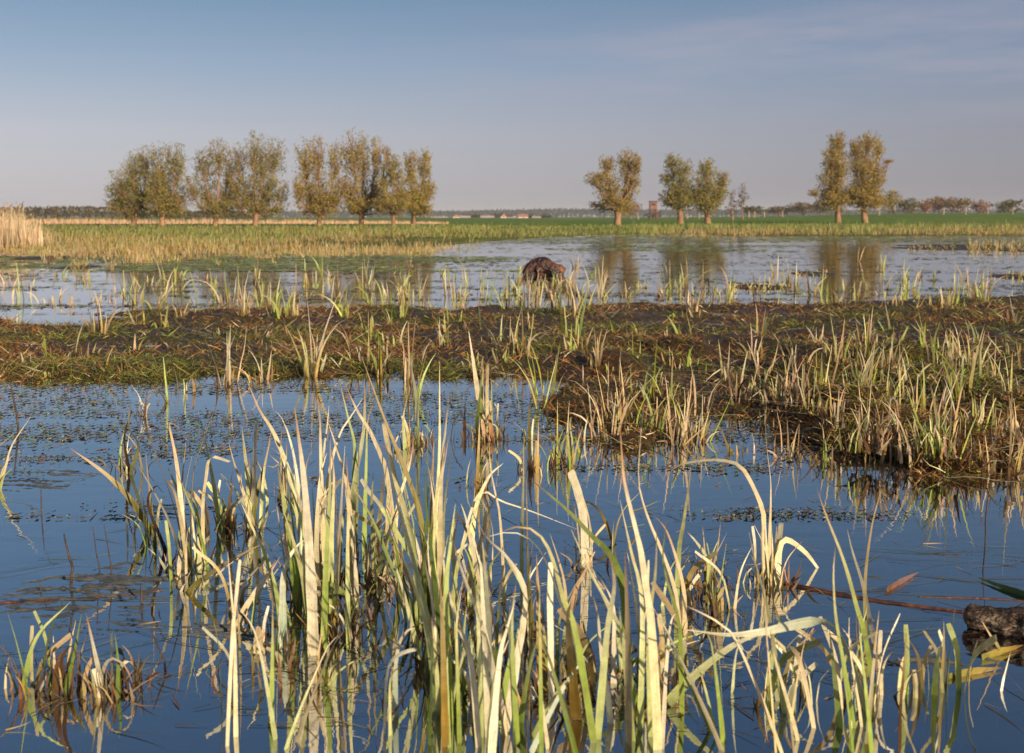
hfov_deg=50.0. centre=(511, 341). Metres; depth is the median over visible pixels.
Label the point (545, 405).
sedge tuft
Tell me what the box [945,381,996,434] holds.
sedge tuft
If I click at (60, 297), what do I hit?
sedge sprout
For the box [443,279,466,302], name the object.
sedge sprout
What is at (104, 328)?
sedge tuft
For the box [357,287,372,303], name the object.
sedge sprout
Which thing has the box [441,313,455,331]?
sedge tuft
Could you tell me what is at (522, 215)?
house
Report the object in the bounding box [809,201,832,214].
distant tree
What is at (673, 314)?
sedge tuft
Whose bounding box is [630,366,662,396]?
sedge tuft
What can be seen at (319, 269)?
sedge sprout
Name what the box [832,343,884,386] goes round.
sedge tuft
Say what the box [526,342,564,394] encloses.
sedge tuft
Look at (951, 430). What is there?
sedge tuft
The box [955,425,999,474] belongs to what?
sedge tuft
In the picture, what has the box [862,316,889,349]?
sedge tuft
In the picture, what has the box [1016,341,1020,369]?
sedge tuft
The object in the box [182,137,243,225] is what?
willow tree
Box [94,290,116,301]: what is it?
sedge sprout
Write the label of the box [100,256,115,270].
sedge sprout
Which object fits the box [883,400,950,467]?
sedge tuft
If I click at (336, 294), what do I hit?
sedge sprout
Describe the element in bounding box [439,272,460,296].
sedge sprout
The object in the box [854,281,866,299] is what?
sedge sprout
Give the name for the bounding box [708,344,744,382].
sedge tuft
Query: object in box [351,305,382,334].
sedge tuft
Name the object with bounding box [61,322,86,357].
sedge tuft
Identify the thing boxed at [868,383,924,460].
sedge tuft
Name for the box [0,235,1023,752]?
water
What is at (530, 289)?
sedge sprout
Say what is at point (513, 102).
sky
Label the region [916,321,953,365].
sedge tuft
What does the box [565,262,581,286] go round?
sedge sprout
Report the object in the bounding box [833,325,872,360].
sedge tuft
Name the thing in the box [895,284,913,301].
sedge sprout
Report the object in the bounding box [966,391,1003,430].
sedge tuft
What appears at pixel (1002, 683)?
leaning stalk
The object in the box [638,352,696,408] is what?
sedge tuft
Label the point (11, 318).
sedge tuft
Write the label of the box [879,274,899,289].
sedge sprout
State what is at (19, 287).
sedge sprout
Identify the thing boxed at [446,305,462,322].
sedge tuft
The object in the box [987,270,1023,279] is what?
grass islet
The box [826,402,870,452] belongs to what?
sedge tuft
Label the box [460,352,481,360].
sedge tuft
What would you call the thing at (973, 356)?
sedge tuft
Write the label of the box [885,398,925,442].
sedge tuft
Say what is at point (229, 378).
sedge tuft
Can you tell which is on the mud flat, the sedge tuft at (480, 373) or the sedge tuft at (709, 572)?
the sedge tuft at (480, 373)
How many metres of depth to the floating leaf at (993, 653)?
2.52 m
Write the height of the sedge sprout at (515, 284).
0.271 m
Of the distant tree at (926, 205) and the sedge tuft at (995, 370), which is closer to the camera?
the sedge tuft at (995, 370)
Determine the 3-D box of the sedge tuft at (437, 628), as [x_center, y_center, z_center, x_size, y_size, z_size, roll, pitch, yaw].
[-0.165,0.506,2.498,0.216,0.872,1.244,0,6,-3]
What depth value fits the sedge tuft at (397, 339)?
8.26 m
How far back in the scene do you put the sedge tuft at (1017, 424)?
4.41 m
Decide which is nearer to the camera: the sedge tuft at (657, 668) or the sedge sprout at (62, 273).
the sedge tuft at (657, 668)
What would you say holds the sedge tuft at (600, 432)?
on the mud flat
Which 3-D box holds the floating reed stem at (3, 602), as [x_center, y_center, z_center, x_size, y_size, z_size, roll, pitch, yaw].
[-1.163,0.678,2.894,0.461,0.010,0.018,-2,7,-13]
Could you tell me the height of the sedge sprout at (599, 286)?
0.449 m
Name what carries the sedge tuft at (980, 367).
on the mud flat
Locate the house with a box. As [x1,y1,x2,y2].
[518,214,527,217]
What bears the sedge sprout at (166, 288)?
on the water
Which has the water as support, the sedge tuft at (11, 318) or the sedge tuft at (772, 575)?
the sedge tuft at (772, 575)
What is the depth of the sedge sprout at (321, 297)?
13.32 m
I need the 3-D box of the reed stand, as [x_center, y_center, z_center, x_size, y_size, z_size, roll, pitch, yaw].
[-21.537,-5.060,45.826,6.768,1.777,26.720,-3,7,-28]
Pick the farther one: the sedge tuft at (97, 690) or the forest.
the forest
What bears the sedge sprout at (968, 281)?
on the water
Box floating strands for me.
[0,475,1023,699]
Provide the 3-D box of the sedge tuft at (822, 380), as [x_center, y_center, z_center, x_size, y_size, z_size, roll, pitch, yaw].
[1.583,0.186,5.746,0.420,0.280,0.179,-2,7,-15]
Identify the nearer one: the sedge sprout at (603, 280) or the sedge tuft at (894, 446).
the sedge tuft at (894, 446)
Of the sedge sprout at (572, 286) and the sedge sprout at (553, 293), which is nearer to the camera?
the sedge sprout at (553, 293)
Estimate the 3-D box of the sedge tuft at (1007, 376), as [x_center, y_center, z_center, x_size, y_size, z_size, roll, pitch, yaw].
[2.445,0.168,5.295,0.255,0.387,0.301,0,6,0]
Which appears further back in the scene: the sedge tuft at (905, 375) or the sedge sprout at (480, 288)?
the sedge sprout at (480, 288)
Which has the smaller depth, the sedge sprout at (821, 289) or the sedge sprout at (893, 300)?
the sedge sprout at (893, 300)
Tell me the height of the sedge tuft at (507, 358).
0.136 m
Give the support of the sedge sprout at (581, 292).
on the water
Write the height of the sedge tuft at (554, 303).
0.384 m
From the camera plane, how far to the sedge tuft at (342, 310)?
10.85 m
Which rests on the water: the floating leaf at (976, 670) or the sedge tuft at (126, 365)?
the floating leaf at (976, 670)
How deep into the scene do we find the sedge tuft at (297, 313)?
10.89 m
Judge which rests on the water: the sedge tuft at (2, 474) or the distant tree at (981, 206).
the sedge tuft at (2, 474)
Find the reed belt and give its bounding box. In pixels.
[3,217,448,223]
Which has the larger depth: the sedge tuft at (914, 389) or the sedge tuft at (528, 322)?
the sedge tuft at (528, 322)
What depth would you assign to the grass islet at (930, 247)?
33.95 m
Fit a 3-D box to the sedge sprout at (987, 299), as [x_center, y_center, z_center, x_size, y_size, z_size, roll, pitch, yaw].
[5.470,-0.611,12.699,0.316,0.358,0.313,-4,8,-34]
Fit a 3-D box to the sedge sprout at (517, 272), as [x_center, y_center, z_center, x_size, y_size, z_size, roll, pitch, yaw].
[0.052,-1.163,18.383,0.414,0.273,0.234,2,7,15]
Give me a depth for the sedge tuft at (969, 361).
6.73 m
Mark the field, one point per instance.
(957, 218)
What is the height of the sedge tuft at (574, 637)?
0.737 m
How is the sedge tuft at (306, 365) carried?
on the mud flat
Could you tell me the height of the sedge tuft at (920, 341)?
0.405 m
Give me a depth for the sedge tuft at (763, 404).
5.56 m
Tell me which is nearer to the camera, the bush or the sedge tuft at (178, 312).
the sedge tuft at (178, 312)
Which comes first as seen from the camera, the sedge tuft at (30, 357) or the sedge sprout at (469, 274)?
the sedge tuft at (30, 357)
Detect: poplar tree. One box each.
[724,190,738,219]
[736,183,749,219]
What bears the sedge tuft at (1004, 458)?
on the matted grass litter
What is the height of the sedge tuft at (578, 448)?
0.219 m
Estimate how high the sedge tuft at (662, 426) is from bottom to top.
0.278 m
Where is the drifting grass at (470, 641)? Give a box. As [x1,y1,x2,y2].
[6,437,1023,742]
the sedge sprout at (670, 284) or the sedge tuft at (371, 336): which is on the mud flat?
the sedge tuft at (371, 336)
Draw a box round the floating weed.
[0,381,958,518]
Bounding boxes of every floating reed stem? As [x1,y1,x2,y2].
[0,590,161,603]
[784,581,963,612]
[917,596,1023,600]
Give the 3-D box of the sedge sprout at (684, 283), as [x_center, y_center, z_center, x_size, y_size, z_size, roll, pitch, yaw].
[2.618,-0.951,15.411,0.563,0.522,0.298,0,6,0]
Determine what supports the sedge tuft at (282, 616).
on the water
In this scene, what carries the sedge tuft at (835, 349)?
on the mud flat
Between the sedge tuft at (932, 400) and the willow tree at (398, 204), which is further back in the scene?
the willow tree at (398, 204)
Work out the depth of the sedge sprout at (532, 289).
14.11 m
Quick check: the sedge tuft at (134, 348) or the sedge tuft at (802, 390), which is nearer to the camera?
the sedge tuft at (802, 390)
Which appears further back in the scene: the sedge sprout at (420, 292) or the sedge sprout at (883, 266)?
the sedge sprout at (883, 266)
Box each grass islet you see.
[13,250,83,259]
[54,257,98,269]
[729,280,790,289]
[791,269,834,275]
[890,244,963,249]
[896,238,1023,252]
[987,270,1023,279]
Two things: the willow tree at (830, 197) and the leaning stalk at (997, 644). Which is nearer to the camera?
the leaning stalk at (997, 644)
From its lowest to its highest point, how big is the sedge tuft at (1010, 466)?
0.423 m
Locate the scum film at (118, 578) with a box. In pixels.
[0,470,1023,668]
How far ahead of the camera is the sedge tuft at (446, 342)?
8.30 m
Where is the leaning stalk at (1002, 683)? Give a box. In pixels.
[1000,651,1010,690]
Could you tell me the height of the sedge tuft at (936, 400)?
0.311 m
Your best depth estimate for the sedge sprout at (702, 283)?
15.61 m
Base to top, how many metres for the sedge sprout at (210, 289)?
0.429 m
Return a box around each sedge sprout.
[0,263,34,298]
[0,273,20,284]
[0,288,17,298]
[28,287,72,302]
[44,254,56,263]
[49,266,73,276]
[52,294,72,305]
[71,268,91,279]
[77,273,98,282]
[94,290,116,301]
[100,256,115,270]
[116,274,130,296]
[119,270,134,294]
[122,269,137,285]
[123,283,144,304]
[130,271,144,300]
[158,271,172,299]
[161,264,179,282]
[172,267,188,275]
[172,274,190,291]
[172,276,192,302]
[186,270,217,297]
[198,280,234,302]
[210,256,223,264]
[219,274,235,300]
[224,266,249,301]
[244,288,272,307]
[251,265,258,285]
[255,264,259,277]
[256,278,281,306]
[260,274,269,304]
[263,288,284,301]
[286,292,307,307]
[295,285,318,295]
[302,272,316,285]
[306,279,334,299]
[312,253,327,275]
[322,267,355,298]
[328,276,344,307]
[351,280,382,290]
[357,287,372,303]
[359,263,373,294]
[361,253,378,281]
[370,278,395,305]
[382,284,403,296]
[392,271,411,302]
[397,274,413,285]
[400,266,413,291]
[401,280,427,301]
[406,257,418,274]
[413,276,427,297]
[423,297,437,307]
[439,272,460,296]
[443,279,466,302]
[453,279,464,306]
[455,254,489,283]
[456,289,473,305]
[477,279,485,294]
[478,273,497,301]
[488,277,520,308]
[499,274,508,294]
[503,266,523,276]
[505,261,532,289]
[508,276,521,289]
[509,272,540,301]
[513,279,526,303]
[514,286,526,294]
[524,274,548,304]
[528,281,540,294]
[539,279,564,296]
[550,273,556,287]
[556,275,571,288]
[561,278,573,292]
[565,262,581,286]
[568,253,579,268]
[572,280,590,295]
[583,266,607,297]
[591,273,617,298]
[596,265,606,286]
[621,283,635,298]
[633,280,649,287]
[651,270,688,293]
[655,279,668,296]
[664,263,677,289]
[679,258,710,288]
[698,278,718,287]
[700,277,729,297]
[718,277,742,304]
[721,269,735,296]
[748,273,760,292]
[755,278,774,291]
[756,285,786,304]
[769,255,783,275]
[779,260,806,286]
[793,275,802,290]
[801,266,828,295]
[811,267,829,293]
[814,273,839,304]
[833,291,847,305]
[845,272,858,297]
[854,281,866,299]
[856,245,864,260]
[862,275,870,289]
[874,281,900,296]
[878,253,885,267]
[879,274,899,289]
[881,293,905,305]
[895,262,912,286]
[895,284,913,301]
[897,274,921,298]
[902,264,916,290]
[916,292,926,306]
[927,294,939,304]
[933,270,959,303]
[939,290,954,305]
[940,288,948,307]
[944,280,962,296]
[949,274,966,291]
[954,263,971,280]
[958,264,986,291]
[968,261,986,301]
[971,269,1004,297]
[977,273,994,302]
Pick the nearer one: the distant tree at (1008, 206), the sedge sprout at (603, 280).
the sedge sprout at (603, 280)
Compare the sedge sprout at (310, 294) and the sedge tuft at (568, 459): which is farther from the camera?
the sedge sprout at (310, 294)
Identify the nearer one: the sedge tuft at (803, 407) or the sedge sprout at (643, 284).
the sedge tuft at (803, 407)
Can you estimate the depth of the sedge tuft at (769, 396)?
5.84 m
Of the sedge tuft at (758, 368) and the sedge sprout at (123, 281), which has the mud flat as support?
the sedge tuft at (758, 368)
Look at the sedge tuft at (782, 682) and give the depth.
2.24 m
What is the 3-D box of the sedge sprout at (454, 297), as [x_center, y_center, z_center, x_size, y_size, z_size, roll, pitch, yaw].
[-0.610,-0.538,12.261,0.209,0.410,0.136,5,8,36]
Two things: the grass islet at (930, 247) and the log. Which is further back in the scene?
the grass islet at (930, 247)
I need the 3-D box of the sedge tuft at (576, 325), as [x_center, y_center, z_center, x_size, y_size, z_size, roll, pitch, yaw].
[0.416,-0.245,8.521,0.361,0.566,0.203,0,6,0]
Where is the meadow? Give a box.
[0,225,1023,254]
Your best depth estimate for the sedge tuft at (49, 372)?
6.83 m
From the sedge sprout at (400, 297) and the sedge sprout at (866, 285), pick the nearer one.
the sedge sprout at (400, 297)
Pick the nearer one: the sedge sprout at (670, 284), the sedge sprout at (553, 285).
the sedge sprout at (670, 284)
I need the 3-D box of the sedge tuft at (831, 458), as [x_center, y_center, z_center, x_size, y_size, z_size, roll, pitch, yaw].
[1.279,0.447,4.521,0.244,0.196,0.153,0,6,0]
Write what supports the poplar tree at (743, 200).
on the field
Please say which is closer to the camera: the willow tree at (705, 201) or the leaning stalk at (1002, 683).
the leaning stalk at (1002, 683)
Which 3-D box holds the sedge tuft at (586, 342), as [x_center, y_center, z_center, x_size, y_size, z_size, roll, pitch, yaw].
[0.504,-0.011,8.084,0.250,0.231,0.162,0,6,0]
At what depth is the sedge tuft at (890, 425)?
4.48 m
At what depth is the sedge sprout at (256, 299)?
11.91 m
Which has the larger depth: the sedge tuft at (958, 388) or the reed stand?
the reed stand
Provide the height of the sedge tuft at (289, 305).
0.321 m
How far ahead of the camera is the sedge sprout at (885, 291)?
13.75 m
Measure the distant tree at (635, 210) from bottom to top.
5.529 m
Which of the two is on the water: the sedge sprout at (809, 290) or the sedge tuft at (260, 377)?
the sedge sprout at (809, 290)
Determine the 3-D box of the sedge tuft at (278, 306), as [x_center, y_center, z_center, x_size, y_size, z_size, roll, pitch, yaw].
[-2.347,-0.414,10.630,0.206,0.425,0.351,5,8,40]
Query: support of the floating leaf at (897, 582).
on the water
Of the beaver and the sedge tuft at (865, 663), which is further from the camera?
the beaver
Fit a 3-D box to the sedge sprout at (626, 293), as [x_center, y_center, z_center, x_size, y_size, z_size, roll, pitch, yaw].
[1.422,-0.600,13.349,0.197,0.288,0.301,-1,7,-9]
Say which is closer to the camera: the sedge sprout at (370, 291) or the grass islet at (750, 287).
the sedge sprout at (370, 291)
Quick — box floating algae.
[0,236,1023,314]
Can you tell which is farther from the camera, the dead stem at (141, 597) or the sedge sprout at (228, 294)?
the sedge sprout at (228, 294)
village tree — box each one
[467,213,482,217]
[491,212,502,217]
[540,213,551,217]
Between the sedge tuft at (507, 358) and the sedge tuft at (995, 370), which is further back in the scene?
the sedge tuft at (507, 358)
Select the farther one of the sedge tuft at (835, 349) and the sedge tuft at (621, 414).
the sedge tuft at (835, 349)
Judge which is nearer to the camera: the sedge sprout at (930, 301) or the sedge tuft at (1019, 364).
the sedge tuft at (1019, 364)
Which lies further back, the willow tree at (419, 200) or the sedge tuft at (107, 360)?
the willow tree at (419, 200)
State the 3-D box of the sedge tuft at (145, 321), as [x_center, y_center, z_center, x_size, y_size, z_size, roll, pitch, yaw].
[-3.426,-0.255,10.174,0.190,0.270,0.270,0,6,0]
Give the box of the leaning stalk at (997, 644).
[982,622,1000,650]
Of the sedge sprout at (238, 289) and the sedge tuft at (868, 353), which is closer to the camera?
the sedge tuft at (868, 353)
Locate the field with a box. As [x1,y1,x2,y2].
[2,213,1023,228]
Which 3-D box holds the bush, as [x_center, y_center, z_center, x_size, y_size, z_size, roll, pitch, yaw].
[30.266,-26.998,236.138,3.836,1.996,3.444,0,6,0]
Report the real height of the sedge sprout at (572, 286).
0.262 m
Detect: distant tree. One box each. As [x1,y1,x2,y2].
[622,201,642,218]
[742,206,767,215]
[766,206,792,215]
[785,201,819,214]
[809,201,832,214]
[879,189,902,213]
[896,197,923,213]
[916,199,932,212]
[925,196,950,212]
[936,196,980,212]
[970,199,993,212]
[991,199,1023,212]
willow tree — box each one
[101,144,158,225]
[139,138,190,225]
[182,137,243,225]
[225,129,291,225]
[291,134,344,225]
[336,126,390,225]
[368,154,410,225]
[399,147,437,225]
[583,147,641,224]
[657,151,696,223]
[690,157,730,223]
[807,129,856,222]
[844,129,893,222]
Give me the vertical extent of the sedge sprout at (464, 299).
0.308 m
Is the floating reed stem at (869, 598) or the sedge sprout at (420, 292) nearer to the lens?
the floating reed stem at (869, 598)
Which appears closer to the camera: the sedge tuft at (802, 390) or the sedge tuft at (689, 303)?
the sedge tuft at (802, 390)
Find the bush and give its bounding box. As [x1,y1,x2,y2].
[643,211,660,219]
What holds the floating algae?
on the water
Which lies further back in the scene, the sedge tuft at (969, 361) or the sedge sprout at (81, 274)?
the sedge sprout at (81, 274)
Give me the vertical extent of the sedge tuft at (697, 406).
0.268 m
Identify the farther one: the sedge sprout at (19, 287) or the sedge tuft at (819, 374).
the sedge sprout at (19, 287)
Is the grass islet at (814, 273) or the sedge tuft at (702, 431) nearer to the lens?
the sedge tuft at (702, 431)
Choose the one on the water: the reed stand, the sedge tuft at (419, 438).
the sedge tuft at (419, 438)
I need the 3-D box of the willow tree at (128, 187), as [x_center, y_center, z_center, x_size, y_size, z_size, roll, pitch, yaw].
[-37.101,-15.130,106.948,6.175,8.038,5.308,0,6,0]
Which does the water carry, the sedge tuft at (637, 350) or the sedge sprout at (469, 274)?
the sedge sprout at (469, 274)
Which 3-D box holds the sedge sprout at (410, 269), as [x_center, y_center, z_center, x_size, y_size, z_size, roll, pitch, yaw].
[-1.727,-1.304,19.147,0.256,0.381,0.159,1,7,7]
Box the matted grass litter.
[0,292,1023,484]
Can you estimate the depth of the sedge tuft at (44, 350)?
7.61 m
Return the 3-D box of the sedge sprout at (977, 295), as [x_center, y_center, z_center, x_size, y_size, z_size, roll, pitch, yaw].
[5.796,-0.710,13.394,0.480,0.461,0.469,5,8,36]
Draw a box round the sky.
[0,0,1023,216]
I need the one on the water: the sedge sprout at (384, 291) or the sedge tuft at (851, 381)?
the sedge sprout at (384, 291)
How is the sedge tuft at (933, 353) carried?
on the mud flat
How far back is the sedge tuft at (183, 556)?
3.13 m
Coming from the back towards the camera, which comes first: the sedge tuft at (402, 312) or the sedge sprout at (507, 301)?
the sedge sprout at (507, 301)
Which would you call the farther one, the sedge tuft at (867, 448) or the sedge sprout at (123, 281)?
the sedge sprout at (123, 281)
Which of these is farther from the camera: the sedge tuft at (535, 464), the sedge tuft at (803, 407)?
the sedge tuft at (803, 407)
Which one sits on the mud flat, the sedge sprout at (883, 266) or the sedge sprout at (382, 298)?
the sedge sprout at (382, 298)
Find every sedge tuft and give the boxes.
[0,312,17,321]
[0,418,29,491]
[0,600,72,693]
[0,615,185,705]
[20,351,48,363]
[40,335,60,357]
[42,363,53,376]
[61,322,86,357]
[68,292,123,334]
[70,448,161,534]
[73,321,93,359]
[93,347,113,368]
[95,386,158,475]
[119,355,133,373]
[122,408,229,585]
[128,301,152,324]
[133,337,142,350]
[142,287,173,310]
[147,356,184,403]
[161,306,182,326]
[166,288,188,317]
[170,422,245,531]
[174,369,196,391]
[176,503,305,746]
[189,422,282,534]
[199,325,254,384]
[228,277,257,315]
[239,325,256,337]
[239,350,274,382]
[247,381,378,665]
[255,329,274,337]
[256,442,306,504]
[263,279,287,317]
[265,291,293,318]
[278,457,418,748]
[280,288,295,317]
[286,296,343,377]
[292,305,302,315]
[319,287,358,316]
[328,323,371,363]
[340,357,431,641]
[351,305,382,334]
[364,333,394,376]
[365,329,383,340]
[376,322,406,347]
[380,437,575,752]
[381,354,477,451]
[384,361,479,746]
[386,306,397,325]
[389,286,411,317]
[395,320,422,381]
[399,355,434,400]
[407,339,432,362]
[435,317,461,348]
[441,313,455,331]
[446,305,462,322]
[457,334,509,490]
[458,357,479,366]
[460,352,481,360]
[460,429,611,752]
[468,358,498,379]
[475,312,533,358]
[477,298,490,329]
[484,347,507,360]
[488,314,507,342]
[488,348,517,363]
[494,301,550,359]
[508,397,554,475]
[513,349,562,409]
[518,313,534,329]
[519,399,580,463]
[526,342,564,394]
[532,428,741,751]
[538,280,562,310]
[539,409,582,469]
[543,276,588,339]
[548,281,582,315]
[554,424,593,456]
[558,398,617,443]
[559,373,645,438]
[559,469,646,572]
[564,323,582,350]
[565,324,592,348]
[576,278,600,307]
[580,328,607,369]
[593,358,659,433]
[596,377,670,436]
[597,354,632,387]
[610,314,630,337]
[622,330,646,359]
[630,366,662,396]
[630,378,667,434]
[635,343,677,403]
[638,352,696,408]
[656,373,708,445]
[658,387,734,448]
[661,348,683,368]
[661,468,717,611]
[665,411,820,593]
[666,605,865,752]
[668,313,691,337]
[668,520,752,620]
[669,311,685,317]
[678,344,698,366]
[680,364,722,416]
[686,287,708,312]
[688,308,707,317]
[704,339,747,384]
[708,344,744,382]
[712,425,754,454]
[722,368,756,404]
[723,366,756,404]
[733,323,773,361]
[737,532,816,752]
[746,363,774,389]
[747,342,778,376]
[747,406,789,431]
[748,380,794,411]
[750,389,772,412]
[752,307,779,337]
[752,366,781,400]
[762,413,806,457]
[766,356,805,410]
[769,357,800,406]
[770,618,828,727]
[772,328,821,368]
[778,360,827,409]
[780,361,816,399]
[784,354,845,388]
[796,338,841,388]
[796,379,828,415]
[797,428,850,463]
[800,425,838,461]
[808,325,826,343]
[813,319,856,365]
[813,491,906,752]
[815,395,853,442]
[819,378,864,429]
[824,314,856,365]
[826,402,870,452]
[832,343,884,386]
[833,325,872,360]
[835,341,882,390]
[837,362,864,388]
[838,422,880,450]
[842,379,896,453]
[843,345,886,380]
[849,396,915,441]
[851,409,904,454]
[855,309,886,346]
[856,431,884,463]
[859,348,903,383]
[860,329,897,363]
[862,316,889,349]
[865,345,915,401]
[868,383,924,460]
[871,303,916,341]
[878,624,923,704]
[880,333,908,365]
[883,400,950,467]
[885,366,929,416]
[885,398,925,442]
[887,390,928,443]
[888,425,921,458]
[894,343,934,384]
[894,349,930,370]
[897,415,966,459]
[898,366,942,402]
[898,366,970,455]
[898,608,996,695]
[906,415,944,459]
[907,362,956,415]
[908,368,960,415]
[908,396,979,459]
[909,387,944,457]
[912,307,944,347]
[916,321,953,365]
[920,327,983,405]
[924,391,991,452]
[927,362,974,388]
[929,327,956,370]
[932,368,959,387]
[933,326,962,349]
[935,437,986,471]
[939,425,1015,465]
[942,334,965,369]
[945,331,975,372]
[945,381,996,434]
[950,325,992,367]
[951,331,987,369]
[952,398,985,424]
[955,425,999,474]
[963,315,988,342]
[963,345,995,377]
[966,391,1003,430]
[976,350,1018,388]
[981,409,1017,443]
[984,401,1023,478]
[985,318,1023,356]
[989,354,1012,394]
[991,416,1023,444]
[998,299,1022,323]
[999,428,1023,466]
[1001,396,1022,461]
[1003,398,1023,437]
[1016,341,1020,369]
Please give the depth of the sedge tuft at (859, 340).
8.15 m
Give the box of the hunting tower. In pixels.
[648,201,658,219]
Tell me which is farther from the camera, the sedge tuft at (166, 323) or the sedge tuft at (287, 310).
the sedge tuft at (287, 310)
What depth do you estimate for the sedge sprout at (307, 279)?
16.08 m
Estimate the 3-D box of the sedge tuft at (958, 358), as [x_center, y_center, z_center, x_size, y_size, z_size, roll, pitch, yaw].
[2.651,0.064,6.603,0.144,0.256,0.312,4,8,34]
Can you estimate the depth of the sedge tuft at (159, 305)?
11.38 m
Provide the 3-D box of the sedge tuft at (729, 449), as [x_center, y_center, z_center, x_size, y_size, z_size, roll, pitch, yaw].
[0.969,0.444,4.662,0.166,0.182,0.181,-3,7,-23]
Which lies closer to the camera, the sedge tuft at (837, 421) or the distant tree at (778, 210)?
the sedge tuft at (837, 421)
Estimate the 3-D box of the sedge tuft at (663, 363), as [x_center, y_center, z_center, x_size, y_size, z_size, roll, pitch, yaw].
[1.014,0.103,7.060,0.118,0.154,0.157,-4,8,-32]
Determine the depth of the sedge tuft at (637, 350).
7.33 m
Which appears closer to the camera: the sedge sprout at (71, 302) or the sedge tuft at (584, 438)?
the sedge tuft at (584, 438)
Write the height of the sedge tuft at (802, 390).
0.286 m
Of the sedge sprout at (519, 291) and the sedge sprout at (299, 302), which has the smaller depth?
the sedge sprout at (299, 302)
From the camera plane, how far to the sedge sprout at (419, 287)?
13.12 m
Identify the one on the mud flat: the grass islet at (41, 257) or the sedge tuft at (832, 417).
the sedge tuft at (832, 417)
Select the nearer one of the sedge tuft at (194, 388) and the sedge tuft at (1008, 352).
the sedge tuft at (194, 388)
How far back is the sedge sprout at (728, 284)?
13.85 m
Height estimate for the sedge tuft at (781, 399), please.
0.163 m
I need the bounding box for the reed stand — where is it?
[0,201,59,248]
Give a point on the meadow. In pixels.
(460, 240)
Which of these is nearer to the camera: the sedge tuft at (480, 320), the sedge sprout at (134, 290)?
the sedge tuft at (480, 320)
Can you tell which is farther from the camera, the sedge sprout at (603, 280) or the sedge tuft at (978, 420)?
the sedge sprout at (603, 280)
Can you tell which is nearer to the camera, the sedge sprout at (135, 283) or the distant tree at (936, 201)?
the sedge sprout at (135, 283)
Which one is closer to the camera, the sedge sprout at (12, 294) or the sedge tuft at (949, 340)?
the sedge tuft at (949, 340)
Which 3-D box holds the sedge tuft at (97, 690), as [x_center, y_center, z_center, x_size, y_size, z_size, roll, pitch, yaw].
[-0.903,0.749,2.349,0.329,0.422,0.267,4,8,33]
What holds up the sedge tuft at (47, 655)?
on the water
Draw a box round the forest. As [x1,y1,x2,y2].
[9,207,1023,216]
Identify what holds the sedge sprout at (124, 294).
on the water
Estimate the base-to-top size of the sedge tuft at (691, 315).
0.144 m
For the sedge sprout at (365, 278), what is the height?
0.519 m
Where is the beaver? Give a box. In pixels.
[521,257,565,274]
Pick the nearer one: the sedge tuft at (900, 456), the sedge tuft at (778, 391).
the sedge tuft at (900, 456)
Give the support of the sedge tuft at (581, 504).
on the water
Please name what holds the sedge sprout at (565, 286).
on the water
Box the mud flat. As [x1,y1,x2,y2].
[0,295,1023,478]
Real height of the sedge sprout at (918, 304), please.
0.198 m
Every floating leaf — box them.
[886,572,917,591]
[948,667,999,677]
[978,577,1023,596]
[981,645,1022,659]
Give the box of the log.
[963,604,1023,637]
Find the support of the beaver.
in the water
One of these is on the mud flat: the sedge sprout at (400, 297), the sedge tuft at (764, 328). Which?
the sedge tuft at (764, 328)
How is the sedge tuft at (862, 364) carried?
on the mud flat
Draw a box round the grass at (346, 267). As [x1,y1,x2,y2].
[0,234,1023,271]
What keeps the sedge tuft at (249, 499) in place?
on the water
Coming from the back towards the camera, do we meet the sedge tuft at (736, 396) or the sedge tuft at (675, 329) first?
the sedge tuft at (675, 329)
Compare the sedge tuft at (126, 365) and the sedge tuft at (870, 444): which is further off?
the sedge tuft at (126, 365)
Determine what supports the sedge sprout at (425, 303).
on the mud flat
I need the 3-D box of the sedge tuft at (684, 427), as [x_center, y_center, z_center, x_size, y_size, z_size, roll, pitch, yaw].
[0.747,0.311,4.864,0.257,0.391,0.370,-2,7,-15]
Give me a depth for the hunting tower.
232.54 m
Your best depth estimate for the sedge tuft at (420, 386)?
6.07 m
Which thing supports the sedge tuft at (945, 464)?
on the mud flat
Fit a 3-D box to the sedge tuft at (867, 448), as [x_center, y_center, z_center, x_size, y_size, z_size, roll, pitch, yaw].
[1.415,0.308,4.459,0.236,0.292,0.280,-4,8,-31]
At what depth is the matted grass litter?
7.43 m
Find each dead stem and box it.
[10,382,18,425]
[63,534,73,586]
[93,528,100,574]
[104,525,111,575]
[140,584,142,601]
[150,629,165,669]
[985,482,990,543]
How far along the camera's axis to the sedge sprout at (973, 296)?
12.57 m
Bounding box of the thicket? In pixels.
[0,205,258,218]
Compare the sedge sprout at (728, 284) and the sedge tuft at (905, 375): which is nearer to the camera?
the sedge tuft at (905, 375)
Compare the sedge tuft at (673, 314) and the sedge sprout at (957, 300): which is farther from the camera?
the sedge sprout at (957, 300)
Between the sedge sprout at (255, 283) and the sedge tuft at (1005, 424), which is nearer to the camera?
the sedge tuft at (1005, 424)
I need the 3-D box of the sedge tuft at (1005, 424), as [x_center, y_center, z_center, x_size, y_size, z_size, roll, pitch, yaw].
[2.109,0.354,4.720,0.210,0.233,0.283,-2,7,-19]
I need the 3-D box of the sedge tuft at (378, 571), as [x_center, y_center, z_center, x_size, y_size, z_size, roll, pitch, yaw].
[-0.422,0.589,2.731,0.338,0.654,1.395,0,6,0]
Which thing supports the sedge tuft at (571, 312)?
on the mud flat
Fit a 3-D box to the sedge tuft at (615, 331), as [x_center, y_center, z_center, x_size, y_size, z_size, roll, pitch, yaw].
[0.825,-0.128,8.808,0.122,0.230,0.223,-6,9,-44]

